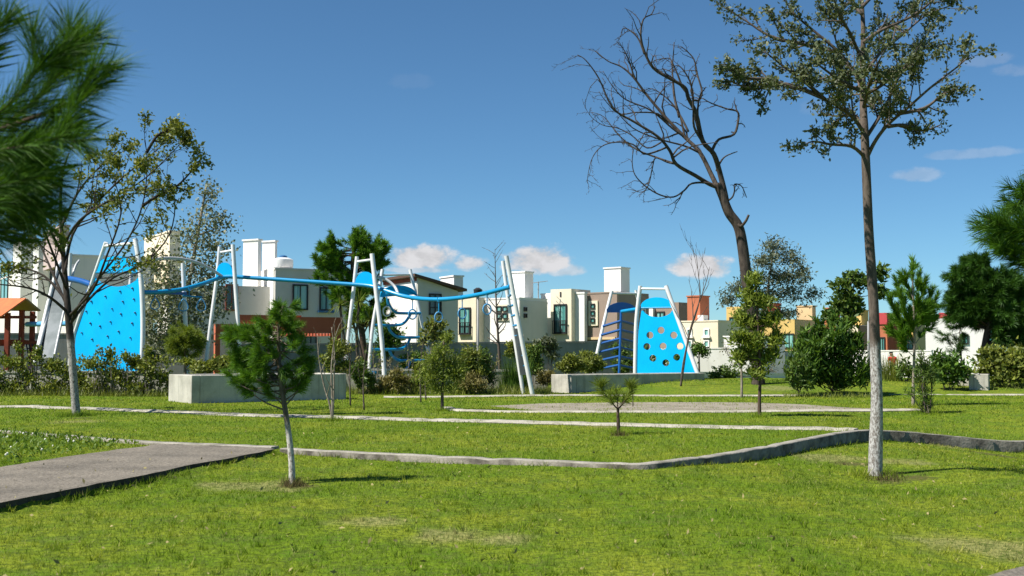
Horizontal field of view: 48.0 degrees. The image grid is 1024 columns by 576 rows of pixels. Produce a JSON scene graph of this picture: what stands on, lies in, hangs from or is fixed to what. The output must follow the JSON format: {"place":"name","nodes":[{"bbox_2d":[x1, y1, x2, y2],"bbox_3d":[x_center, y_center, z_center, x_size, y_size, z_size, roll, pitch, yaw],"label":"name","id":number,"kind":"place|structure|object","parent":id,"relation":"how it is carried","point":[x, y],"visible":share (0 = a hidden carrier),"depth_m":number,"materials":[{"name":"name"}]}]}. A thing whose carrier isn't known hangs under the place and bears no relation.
{"place":"outdoors","nodes":[
{"label":"outdoors","id":0,"kind":"place"},
{"bbox_2d":[0,444,273,507],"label":"path","id":1,"kind":"structure","parent":0,"point":[23,483],"depth_m":15.52,"materials":[{"name":"concrete"}]},
{"bbox_2d":[0,377,1023,575],"bbox_3d":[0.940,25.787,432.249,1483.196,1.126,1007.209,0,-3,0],"label":"ground","id":2,"kind":"structure","parent":0,"point":[889,389],"depth_m":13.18,"materials":[{"name":"plant"}]},
{"bbox_2d":[0,298,64,370],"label":"playhouse","id":3,"kind":"object","parent":2,"relation":"on","point":[21,305],"visible":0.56,"depth_m":54.27,"materials":[{"name":"orange wood"}]},
{"bbox_2d":[0,425,138,461],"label":"weeds","id":4,"kind":"object","parent":2,"relation":"on","point":[38,437],"visible":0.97,"depth_m":19.04,"materials":[{"name":"green plant"}]},
{"bbox_2d":[0,0,150,273],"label":"pine tree","id":5,"kind":"object","parent":2,"relation":"on","point":[32,175],"visible":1,"depth_m":4.64,"materials":[{"name":"green plant"}]},
{"bbox_2d":[0,370,170,391],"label":"wall","id":6,"kind":"structure","parent":2,"relation":"on","point":[39,373],"depth_m":44.56,"materials":[{"name":"concrete"}]},
{"bbox_2d":[0,337,174,395],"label":"hedge","id":7,"kind":"object","parent":2,"relation":"on","point":[51,365],"visible":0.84,"depth_m":42.23,"materials":[{"name":"green plant"}]},
{"bbox_2d":[0,224,179,332],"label":"house","id":8,"kind":"structure","parent":2,"relation":"on","point":[85,267],"depth_m":75.35,"materials":[{"name":"white paint"}]},
{"bbox_2d":[0,266,8,297],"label":"window","id":9,"kind":"structure","parent":8,"relation":"in","point":[3,289],"depth_m":91.69,"materials":[{"name":"teal glass"}]},
{"bbox_2d":[0,108,214,412],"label":"tree","id":10,"kind":"object","parent":2,"relation":"on","point":[173,128],"visible":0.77,"depth_m":29.34,"materials":[{"name":"green plant"}]},
{"bbox_2d":[0,333,244,373],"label":"boundary wall","id":11,"kind":"structure","parent":2,"relation":"on","point":[63,351],"depth_m":60.92,"materials":[{"name":"concrete"}]},
{"bbox_2d":[0,430,278,448],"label":"kerb","id":12,"kind":"structure","parent":2,"relation":"on","point":[200,444],"depth_m":19.56,"materials":[{"name":"concrete"}]},
{"bbox_2d":[162,318,207,373],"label":"pine tree","id":13,"kind":"object","parent":2,"relation":"on","point":[177,343],"visible":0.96,"depth_m":43.69,"materials":[{"name":"green plant"}]},
{"bbox_2d":[134,169,254,373],"bbox_3d":[-15.940,-0.566,56.113,5.295,10.664,5.499,-3,-4,43],"label":"poplar tree","id":14,"kind":"object","parent":2,"relation":"on","point":[156,338],"visible":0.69,"depth_m":55.81,"materials":[{"name":"green plant"}]},
{"bbox_2d":[173,356,224,373],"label":"shrub","id":15,"kind":"object","parent":2,"relation":"on","point":[196,366],"visible":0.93,"depth_m":39.25,"materials":[{"name":"green plant"}]},
{"bbox_2d":[203,354,244,373],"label":"shrub","id":16,"kind":"object","parent":2,"relation":"on","point":[223,360],"visible":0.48,"depth_m":39.18,"materials":[{"name":"green plant"}]},
{"bbox_2d":[157,239,347,343],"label":"house","id":17,"kind":"structure","parent":2,"relation":"on","point":[315,303],"depth_m":68.89,"materials":[{"name":"white paint"}]},
{"bbox_2d":[225,284,237,310],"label":"window","id":18,"kind":"structure","parent":17,"relation":"in","point":[231,290],"depth_m":68.15,"materials":[{"name":"glass"}]},
{"bbox_2d":[273,255,292,267],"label":"water tank","id":19,"kind":"object","parent":17,"relation":"on","point":[282,261],"visible":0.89,"depth_m":69.51,"materials":[{"name":"white paint"}]},
{"bbox_2d":[292,284,307,309],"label":"window","id":20,"kind":"structure","parent":17,"relation":"in","point":[301,290],"depth_m":68.69,"materials":[{"name":"teal glass"}]},
{"bbox_2d":[318,287,334,312],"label":"window","id":21,"kind":"structure","parent":17,"relation":"in","point":[323,302],"depth_m":69.22,"materials":[{"name":"teal glass"}]},
{"bbox_2d":[168,373,345,403],"bbox_3d":[-8.432,3.498,38.293,5.359,1.270,2.175,2,-4,-35],"label":"concrete planter","id":22,"kind":"object","parent":2,"relation":"on","point":[199,388],"visible":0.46,"depth_m":36.78,"materials":[{"name":"concrete"}]},
{"bbox_2d":[217,295,319,483],"bbox_3d":[-3.149,1.332,14.888,1.387,2.497,0.944,0,-3,0],"label":"pine tree","id":23,"kind":"object","parent":2,"relation":"on","point":[259,368],"visible":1,"depth_m":14.81,"materials":[{"name":"green plant"}]},
{"bbox_2d":[213,315,340,373],"bbox_3d":[-12.912,3.442,62.417,6.724,3.864,2.695,1,-3,-24],"label":"pergola","id":24,"kind":"object","parent":2,"relation":"on","point":[321,326],"visible":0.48,"depth_m":61.96,"materials":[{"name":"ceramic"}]},
{"bbox_2d":[32,238,534,393],"bbox_3d":[-9.743,1.056,48.028,22.562,6.589,6.309,-1,-3,10],"label":"play structure","id":25,"kind":"object","parent":2,"relation":"on","point":[113,315],"visible":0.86,"depth_m":47.59,"materials":[{"name":"white paint"}]},
{"bbox_2d":[315,312,346,418],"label":"bare sapling","id":26,"kind":"object","parent":2,"relation":"on","point":[331,406],"visible":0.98,"depth_m":27.30,"materials":[{"name":"brown plant"}]},
{"bbox_2d":[317,337,356,373],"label":"shrub","id":27,"kind":"object","parent":2,"relation":"on","point":[341,348],"visible":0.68,"depth_m":46.79,"materials":[{"name":"green plant"}]},
{"bbox_2d":[325,293,354,359],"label":"tree","id":28,"kind":"object","parent":2,"relation":"on","point":[339,307],"visible":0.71,"depth_m":51.94,"materials":[{"name":"green plant"}]},
{"bbox_2d":[343,321,360,404],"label":"bare sapling","id":29,"kind":"object","parent":2,"relation":"on","point":[358,358],"visible":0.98,"depth_m":33.83,"materials":[{"name":"brown plant"}]},
{"bbox_2d":[307,224,397,361],"bbox_3d":[-8.235,0.807,60.237,4.776,8.426,2.933,-1,-3,12],"label":"pine tree","id":30,"kind":"object","parent":2,"relation":"on","point":[330,259],"visible":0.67,"depth_m":59.87,"materials":[{"name":"green plant"}]},
{"bbox_2d":[339,290,377,366],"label":"tree","id":31,"kind":"object","parent":2,"relation":"on","point":[356,321],"visible":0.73,"depth_m":51.93,"materials":[{"name":"green plant"}]},
{"bbox_2d":[350,357,377,394],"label":"shrub","id":32,"kind":"object","parent":2,"relation":"on","point":[371,379],"visible":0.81,"depth_m":43.30,"materials":[{"name":"green plant"}]},
{"bbox_2d":[356,339,373,409],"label":"bare sapling","id":33,"kind":"object","parent":2,"relation":"on","point":[364,380],"visible":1,"depth_m":31.55,"materials":[{"name":"brown plant"}]},
{"bbox_2d":[367,346,382,384],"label":"weed plant","id":34,"kind":"object","parent":2,"relation":"on","point":[378,363],"visible":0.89,"depth_m":44.38,"materials":[{"name":"green plant"}]},
{"bbox_2d":[365,374,394,393],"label":"shrub","id":35,"kind":"object","parent":2,"relation":"on","point":[385,383],"visible":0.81,"depth_m":43.62,"materials":[{"name":"green plant"}]},
{"bbox_2d":[374,317,406,368],"bbox_3d":[-5.925,3.058,55.925,1.738,3.315,1.213,0,-3,0],"label":"shrub","id":36,"kind":"object","parent":2,"relation":"on","point":[390,340],"visible":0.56,"depth_m":55.76,"materials":[{"name":"green plant"}]},
{"bbox_2d":[386,367,416,394],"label":"shrub","id":37,"kind":"object","parent":2,"relation":"on","point":[400,380],"visible":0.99,"depth_m":43.26,"materials":[{"name":"green plant"}]},
{"bbox_2d":[404,342,417,376],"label":"weed plant","id":38,"kind":"object","parent":2,"relation":"on","point":[415,353],"visible":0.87,"depth_m":44.68,"materials":[{"name":"green plant"}]},
{"bbox_2d":[398,347,427,368],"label":"shrub","id":39,"kind":"object","parent":2,"relation":"on","point":[418,356],"visible":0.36,"depth_m":52.64,"materials":[{"name":"green plant"}]},
{"bbox_2d":[410,358,429,393],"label":"shrub","id":40,"kind":"object","parent":2,"relation":"on","point":[416,369],"visible":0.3,"depth_m":44.28,"materials":[{"name":"green plant"}]},
{"bbox_2d":[382,273,466,342],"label":"house","id":41,"kind":"structure","parent":2,"relation":"on","point":[448,286],"depth_m":70.99,"materials":[{"name":"paint"}]},
{"bbox_2d":[429,293,441,314],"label":"window","id":42,"kind":"structure","parent":41,"relation":"in","point":[433,306],"depth_m":70.53,"materials":[{"name":"black glass"}]},
{"bbox_2d":[0,405,857,430],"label":"kerb","id":43,"kind":"structure","parent":2,"relation":"on","point":[503,421],"depth_m":26.25,"materials":[{"name":"concrete"}]},
{"bbox_2d":[417,311,454,379],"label":"sapling","id":44,"kind":"object","parent":2,"relation":"on","point":[432,328],"visible":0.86,"depth_m":45.89,"materials":[{"name":"green plant"}]},
{"bbox_2d":[402,330,470,408],"bbox_3d":[-2.015,2.246,31.658,1.577,2.334,1.644,-3,-4,40],"label":"sapling","id":45,"kind":"object","parent":2,"relation":"on","point":[453,372],"visible":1,"depth_m":31.54,"materials":[{"name":"green plant"}]},
{"bbox_2d":[234,341,646,373],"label":"boundary wall","id":46,"kind":"structure","parent":2,"relation":"on","point":[572,346],"depth_m":62.61,"materials":[{"name":"concrete"}]},
{"bbox_2d":[337,369,547,390],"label":"wall","id":47,"kind":"structure","parent":2,"relation":"on","point":[353,384],"depth_m":48.19,"materials":[{"name":"concrete"}]},
{"bbox_2d":[455,342,487,394],"bbox_3d":[-1.676,3.102,43.855,1.405,2.138,1.178,1,-3,-21],"label":"shrub","id":48,"kind":"object","parent":2,"relation":"on","point":[471,356],"visible":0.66,"depth_m":43.76,"materials":[{"name":"green plant"}]},
{"bbox_2d":[457,370,488,393],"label":"shrub","id":49,"kind":"object","parent":2,"relation":"on","point":[473,383],"visible":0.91,"depth_m":43.16,"materials":[{"name":"green plant"}]},
{"bbox_2d":[473,288,481,358],"bbox_3d":[-1.783,2.455,59.956,0.464,4.951,0.464,0,-3,0],"label":"street lamp","id":50,"kind":"object","parent":2,"relation":"on","point":[476,290],"visible":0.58,"depth_m":59.93,"materials":[{"name":"grey metal"}]},
{"bbox_2d":[473,344,499,392],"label":"shrub","id":51,"kind":"object","parent":2,"relation":"on","point":[490,376],"visible":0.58,"depth_m":44.35,"materials":[{"name":"green plant"}]},
{"bbox_2d":[482,244,508,369],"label":"bare sapling","id":52,"kind":"object","parent":2,"relation":"on","point":[498,333],"visible":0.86,"depth_m":50.85,"materials":[{"name":"brown plant"}]},
{"bbox_2d":[458,271,546,343],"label":"house","id":53,"kind":"structure","parent":2,"relation":"on","point":[533,314],"depth_m":79.49,"materials":[{"name":"white paint"}]},
{"bbox_2d":[458,307,470,334],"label":"window","id":54,"kind":"structure","parent":53,"relation":"in","point":[464,324],"depth_m":79.61,"materials":[{"name":"teal glass"}]},
{"bbox_2d":[0,381,1023,397],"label":"undergrowth","id":55,"kind":"object","parent":2,"relation":"on","point":[504,390],"visible":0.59,"depth_m":42.27,"materials":[{"name":"green plant"}]},
{"bbox_2d":[3,427,1023,575],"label":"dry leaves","id":56,"kind":"object","parent":2,"relation":"on","point":[395,540],"visible":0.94,"depth_m":11.96,"materials":[{"name":"plant"}]},
{"bbox_2d":[493,350,535,390],"bbox_3d":[0.230,3.346,46.397,1.703,1.750,1.862,-2,-4,30],"label":"grass clump","id":57,"kind":"object","parent":2,"relation":"on","point":[513,378],"visible":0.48,"depth_m":46.11,"materials":[{"name":"green plant"}]},
{"bbox_2d":[502,339,534,363],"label":"shrub","id":58,"kind":"object","parent":2,"relation":"on","point":[510,348],"visible":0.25,"depth_m":49.80,"materials":[{"name":"green plant"}]},
{"bbox_2d":[515,341,544,387],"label":"shrub","id":59,"kind":"object","parent":2,"relation":"on","point":[536,354],"visible":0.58,"depth_m":47.78,"materials":[{"name":"green plant"}]},
{"bbox_2d":[527,333,561,384],"bbox_3d":[1.721,3.433,55.878,1.436,2.554,1.384,-2,-4,34],"label":"shrub","id":60,"kind":"object","parent":2,"relation":"on","point":[550,345],"visible":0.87,"depth_m":55.76,"materials":[{"name":"green plant"}]},
{"bbox_2d":[535,369,555,388],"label":"shrub","id":61,"kind":"object","parent":2,"relation":"on","point":[544,377],"visible":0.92,"depth_m":46.73,"materials":[{"name":"green plant"}]},
{"bbox_2d":[540,289,589,340],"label":"house","id":62,"kind":"structure","parent":2,"relation":"on","point":[566,314],"depth_m":80.37,"materials":[{"name":"white paint"}]},
{"bbox_2d":[552,304,566,333],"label":"window","id":63,"kind":"structure","parent":62,"relation":"in","point":[559,323],"depth_m":80.47,"materials":[{"name":"teal glass"}]},
{"bbox_2d":[553,352,592,373],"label":"shrub","id":64,"kind":"object","parent":2,"relation":"on","point":[571,363],"visible":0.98,"depth_m":48.64,"materials":[{"name":"green plant"}]},
{"bbox_2d":[578,349,606,373],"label":"shrub","id":65,"kind":"object","parent":2,"relation":"on","point":[598,363],"visible":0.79,"depth_m":49.66,"materials":[{"name":"green plant"}]},
{"bbox_2d":[587,373,640,430],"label":"pine tree","id":66,"kind":"object","parent":2,"relation":"on","point":[628,393],"visible":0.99,"depth_m":22.53,"materials":[{"name":"green plant"}]},
{"bbox_2d":[587,267,648,347],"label":"house","id":67,"kind":"structure","parent":2,"relation":"on","point":[616,279],"depth_m":80.19,"materials":[{"name":"white paint"}]},
{"bbox_2d":[607,338,632,372],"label":"shrub","id":68,"kind":"object","parent":2,"relation":"on","point":[625,353],"visible":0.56,"depth_m":57.62,"materials":[{"name":"green plant"}]},
{"bbox_2d":[551,373,703,392],"bbox_3d":[4.886,4.088,47.444,7.206,1.110,1.298,2,-4,-35],"label":"concrete planter","id":69,"kind":"object","parent":2,"relation":"on","point":[571,383],"visible":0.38,"depth_m":45.91,"materials":[{"name":"concrete"}]},
{"bbox_2d":[593,285,698,373],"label":"climbing tower","id":70,"kind":"structure","parent":2,"relation":"on","point":[670,323],"depth_m":51.31,"materials":[{"name":"white paint"}]},
{"bbox_2d":[280,429,1023,469],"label":"kerb","id":71,"kind":"structure","parent":2,"relation":"on","point":[801,444],"depth_m":18.40,"materials":[{"name":"concrete"}]},
{"bbox_2d":[552,0,765,384],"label":"dead tree","id":72,"kind":"object","parent":2,"relation":"on","point":[734,220],"visible":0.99,"depth_m":46.01,"materials":[{"name":"brown plant"}]},
{"bbox_2d":[649,302,686,347],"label":"house","id":73,"kind":"structure","parent":2,"relation":"on","point":[681,307],"depth_m":92.82,"materials":[{"name":"white paint"}]},
{"bbox_2d":[495,402,870,410],"bbox_3d":[5.317,3.519,33.684,11.908,0.140,5.292,0,-3,0],"label":"dirt patch","id":74,"kind":"object","parent":2,"relation":"on","point":[600,406],"visible":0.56,"depth_m":33.60,"materials":[{"name":"concrete"}]},
{"bbox_2d":[444,407,921,412],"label":"kerb","id":75,"kind":"structure","parent":2,"relation":"on","point":[713,411],"depth_m":30.62,"materials":[{"name":"concrete"}]},
{"bbox_2d":[667,226,712,385],"bbox_3d":[7.188,0.667,45.453,2.084,6.560,1.047,1,-4,-25],"label":"bare sapling","id":76,"kind":"object","parent":2,"relation":"on","point":[685,353],"visible":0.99,"depth_m":45.24,"materials":[{"name":"brown plant"}]},
{"bbox_2d":[651,347,750,371],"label":"boundary wall","id":77,"kind":"structure","parent":2,"relation":"on","point":[718,357],"depth_m":72.56,"materials":[{"name":"paint"}]},
{"bbox_2d":[690,339,711,371],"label":"tree","id":78,"kind":"object","parent":2,"relation":"on","point":[698,348],"visible":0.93,"depth_m":57.84,"materials":[{"name":"green plant"}]},
{"bbox_2d":[384,394,1023,397],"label":"kerb","id":79,"kind":"structure","parent":2,"relation":"on","point":[646,395],"depth_m":41.44,"materials":[{"name":"concrete"}]},
{"bbox_2d":[677,295,747,347],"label":"house","id":80,"kind":"structure","parent":2,"relation":"on","point":[708,332],"depth_m":85.10,"materials":[{"name":"white paint"}]},
{"bbox_2d":[706,363,739,377],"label":"bush","id":81,"kind":"object","parent":2,"relation":"on","point":[721,371],"visible":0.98,"depth_m":51.70,"materials":[{"name":"green plant"}]},
{"bbox_2d":[726,307,741,320],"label":"house","id":82,"kind":"structure","parent":2,"relation":"on","point":[728,315],"depth_m":98.79,"materials":[{"name":"yellow paint"}]},
{"bbox_2d":[727,322,745,397],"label":"sapling","id":83,"kind":"object","parent":2,"relation":"on","point":[741,388],"visible":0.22,"depth_m":40.33,"materials":[{"name":"green plant"}]},
{"bbox_2d":[699,372,784,377],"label":"boundary wall","id":84,"kind":"structure","parent":2,"relation":"on","point":[779,375],"depth_m":58.87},
{"bbox_2d":[723,336,784,374],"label":"house","id":85,"kind":"structure","parent":2,"relation":"on","point":[778,368],"depth_m":75.98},
{"bbox_2d":[723,267,790,416],"bbox_3d":[6.148,1.358,28.946,1.774,3.837,1.219,0,-3,0],"label":"sapling","id":86,"kind":"object","parent":2,"relation":"on","point":[748,340],"visible":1,"depth_m":28.85,"materials":[{"name":"green plant"}]},
{"bbox_2d":[714,232,830,351],"bbox_3d":[14.010,0.995,62.104,5.784,7.988,3.618,1,-3,-16],"label":"tree","id":87,"kind":"object","parent":2,"relation":"on","point":[784,277],"visible":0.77,"depth_m":61.93,"materials":[{"name":"green plant"}]},
{"bbox_2d":[760,303,816,350],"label":"house","id":88,"kind":"structure","parent":2,"relation":"on","point":[794,325],"depth_m":95.98,"materials":[{"name":"paint"}]},
{"bbox_2d":[782,333,793,347],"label":"window","id":89,"kind":"structure","parent":88,"relation":"in","point":[790,338],"depth_m":95.15,"materials":[{"name":"teal glass"}]},
{"bbox_2d":[782,348,819,394],"bbox_3d":[10.775,3.036,42.230,1.314,1.709,4.354,-1,-3,22],"label":"bush","id":90,"kind":"object","parent":2,"relation":"on","point":[793,376],"visible":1,"depth_m":40.69,"materials":[{"name":"green plant"}]},
{"bbox_2d":[784,306,870,390],"bbox_3d":[11.490,2.255,41.928,3.621,3.230,2.849,2,-4,-31],"label":"bush","id":91,"kind":"object","parent":2,"relation":"on","point":[841,341],"visible":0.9,"depth_m":41.76,"materials":[{"name":"green plant"}]},
{"bbox_2d":[818,260,891,329],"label":"tree","id":92,"kind":"object","parent":2,"relation":"on","point":[848,302],"visible":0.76,"depth_m":51.83,"materials":[{"name":"green plant"}]},
{"bbox_2d":[709,0,1002,475],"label":"tree","id":93,"kind":"object","parent":2,"relation":"on","point":[842,74],"visible":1,"depth_m":17.29,"materials":[{"name":"green plant"}]},
{"bbox_2d":[785,350,932,377],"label":"boundary wall","id":94,"kind":"structure","parent":2,"relation":"on","point":[884,353],"depth_m":72.19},
{"bbox_2d":[852,310,868,349],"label":"house","id":95,"kind":"structure","parent":2,"relation":"on","point":[863,318],"depth_m":99.23,"materials":[{"name":"yellow paint"}]},
{"bbox_2d":[879,313,901,349],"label":"house","id":96,"kind":"structure","parent":2,"relation":"on","point":[887,342],"depth_m":92.15,"materials":[{"name":"paint"}]},
{"bbox_2d":[881,353,911,380],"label":"grass clump","id":97,"kind":"object","parent":2,"relation":"on","point":[889,372],"visible":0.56,"depth_m":47.55,"materials":[{"name":"green plant"}]},
{"bbox_2d":[894,353,926,381],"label":"bush","id":98,"kind":"object","parent":2,"relation":"on","point":[906,368],"visible":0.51,"depth_m":46.76,"materials":[{"name":"green plant"}]},
{"bbox_2d":[880,254,943,405],"bbox_3d":[11.993,1.231,34.374,2.057,4.668,1.698,0,-3,0],"label":"pine tree","id":99,"kind":"object","parent":2,"relation":"on","point":[921,311],"visible":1,"depth_m":34.19,"materials":[{"name":"green plant"}]},
{"bbox_2d":[898,325,925,349],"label":"house","id":100,"kind":"structure","parent":2,"relation":"on","point":[921,342],"depth_m":94.53,"materials":[{"name":"beige paint"}]},
{"bbox_2d":[902,345,941,413],"bbox_3d":[11.124,2.470,31.257,1.081,1.882,0.848,3,-4,-43],"label":"conifer shrub","id":101,"kind":"object","parent":2,"relation":"on","point":[925,373],"visible":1,"depth_m":31.21,"materials":[{"name":"green plant"}]},
{"bbox_2d":[928,348,978,389],"bbox_3d":[16.716,3.100,43.798,1.859,1.719,1.621,0,-3,0],"label":"bush","id":102,"kind":"object","parent":2,"relation":"on","point":[953,372],"visible":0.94,"depth_m":43.63,"materials":[{"name":"green plant"}]},
{"bbox_2d":[925,313,996,373],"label":"house","id":103,"kind":"structure","parent":2,"relation":"on","point":[973,343],"depth_m":76.78,"materials":[{"name":"white paint"}]},
{"bbox_2d":[934,249,1023,361],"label":"pine tree","id":104,"kind":"object","parent":2,"relation":"on","point":[982,293],"visible":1,"depth_m":46.45,"materials":[{"name":"green plant"}]},
{"bbox_2d":[969,374,989,389],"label":"concrete block","id":105,"kind":"structure","parent":2,"relation":"on","point":[976,381],"depth_m":43.74,"materials":[{"name":"concrete"}]},
{"bbox_2d":[964,170,1023,283],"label":"pine tree","id":106,"kind":"object","parent":2,"relation":"on","point":[1003,229],"visible":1,"depth_m":12.79,"materials":[{"name":"green plant"}]},
{"bbox_2d":[966,335,1023,387],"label":"bush","id":107,"kind":"object","parent":2,"relation":"on","point":[997,363],"visible":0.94,"depth_m":44.70,"materials":[{"name":"green plant"}]},
{"bbox_2d":[0,0,1023,351],"label":"sky","id":108,"kind":"structure","parent":0,"point":[448,130],"materials":[{"name":"blue"}]},
{"bbox_2d":[932,324,969,360],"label":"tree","id":109,"kind":"object","parent":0,"point":[958,345],"visible":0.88,"depth_m":47.89,"materials":[{"name":"green plant"}]},
{"bbox_2d":[989,566,1023,575],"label":"path","id":110,"kind":"structure","parent":0,"point":[1018,571],"depth_m":9.01,"materials":[{"name":"concrete"}]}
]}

